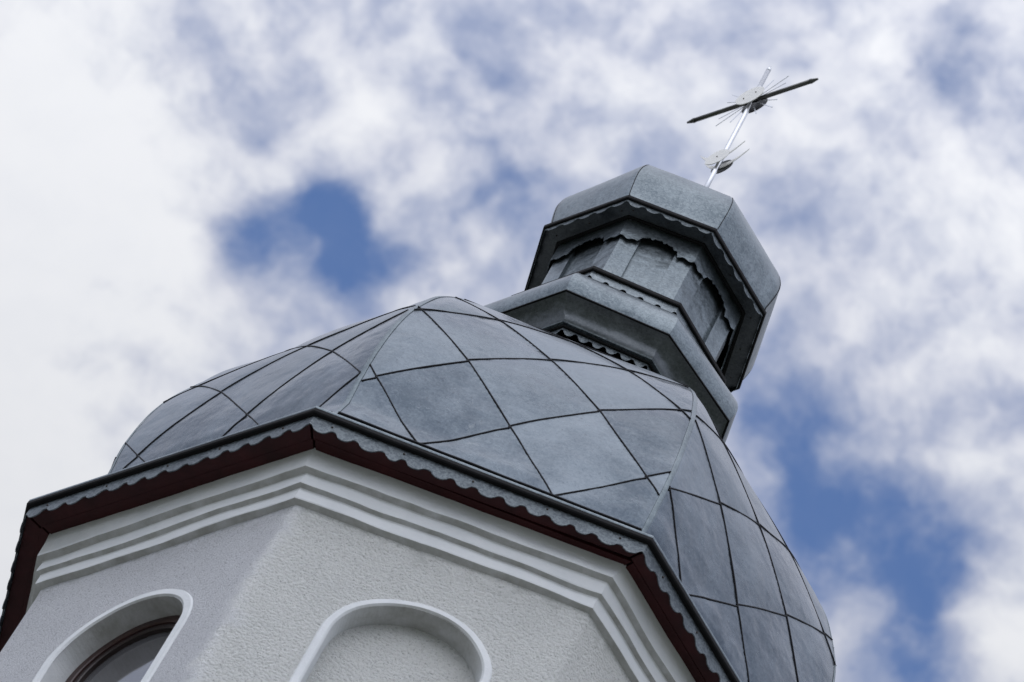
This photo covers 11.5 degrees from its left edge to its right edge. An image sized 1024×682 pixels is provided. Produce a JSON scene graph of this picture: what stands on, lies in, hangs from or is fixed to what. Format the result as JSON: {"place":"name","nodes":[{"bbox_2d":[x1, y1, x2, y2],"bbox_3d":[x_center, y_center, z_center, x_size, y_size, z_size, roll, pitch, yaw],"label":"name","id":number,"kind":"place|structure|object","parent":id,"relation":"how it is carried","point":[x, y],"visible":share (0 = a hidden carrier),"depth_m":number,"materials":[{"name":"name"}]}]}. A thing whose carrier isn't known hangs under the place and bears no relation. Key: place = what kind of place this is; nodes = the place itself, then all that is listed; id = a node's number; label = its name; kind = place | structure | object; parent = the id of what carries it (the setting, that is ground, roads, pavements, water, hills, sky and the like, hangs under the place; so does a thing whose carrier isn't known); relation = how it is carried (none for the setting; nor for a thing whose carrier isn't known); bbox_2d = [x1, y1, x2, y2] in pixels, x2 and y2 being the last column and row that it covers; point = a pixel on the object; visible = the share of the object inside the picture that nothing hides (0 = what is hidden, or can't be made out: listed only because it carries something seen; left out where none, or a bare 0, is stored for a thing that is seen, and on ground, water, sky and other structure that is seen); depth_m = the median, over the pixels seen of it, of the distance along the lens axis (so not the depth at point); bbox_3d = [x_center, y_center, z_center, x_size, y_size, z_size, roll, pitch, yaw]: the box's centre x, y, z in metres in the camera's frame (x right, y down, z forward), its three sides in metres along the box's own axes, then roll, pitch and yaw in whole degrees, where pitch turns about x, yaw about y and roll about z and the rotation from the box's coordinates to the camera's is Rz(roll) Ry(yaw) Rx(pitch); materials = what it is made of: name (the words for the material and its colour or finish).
{"place":"outdoors","nodes":[
{"label":"outdoors","id":0,"kind":"place"},
{"bbox_2d":[0,0,1023,681],"label":"sky","id":1,"kind":"structure","parent":0,"point":[192,192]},
{"label":"pavement","id":2,"kind":"structure","parent":0,"visible":0},
{"bbox_2d":[0,165,836,681],"bbox_3d":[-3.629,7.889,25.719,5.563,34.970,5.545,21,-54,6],"label":"church tower","id":3,"kind":"structure","parent":2,"relation":"on","point":[540,479],"depth_m":32.35,"materials":[{"name":"grey metal"}]},
{"bbox_2d":[65,615,180,681],"bbox_3d":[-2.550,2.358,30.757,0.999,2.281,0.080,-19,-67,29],"label":"window","id":4,"kind":"structure","parent":3,"relation":"in","point":[128,657],"depth_m":31.53,"materials":[{"name":"clear glass"}]},
{"bbox_2d":[687,66,817,187],"bbox_3d":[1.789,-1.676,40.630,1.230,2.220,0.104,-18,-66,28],"label":"cross","id":5,"kind":"object","parent":3,"relation":"attached to","point":[751,100],"visible":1,"depth_m":40.93,"materials":[{"name":"metal"}]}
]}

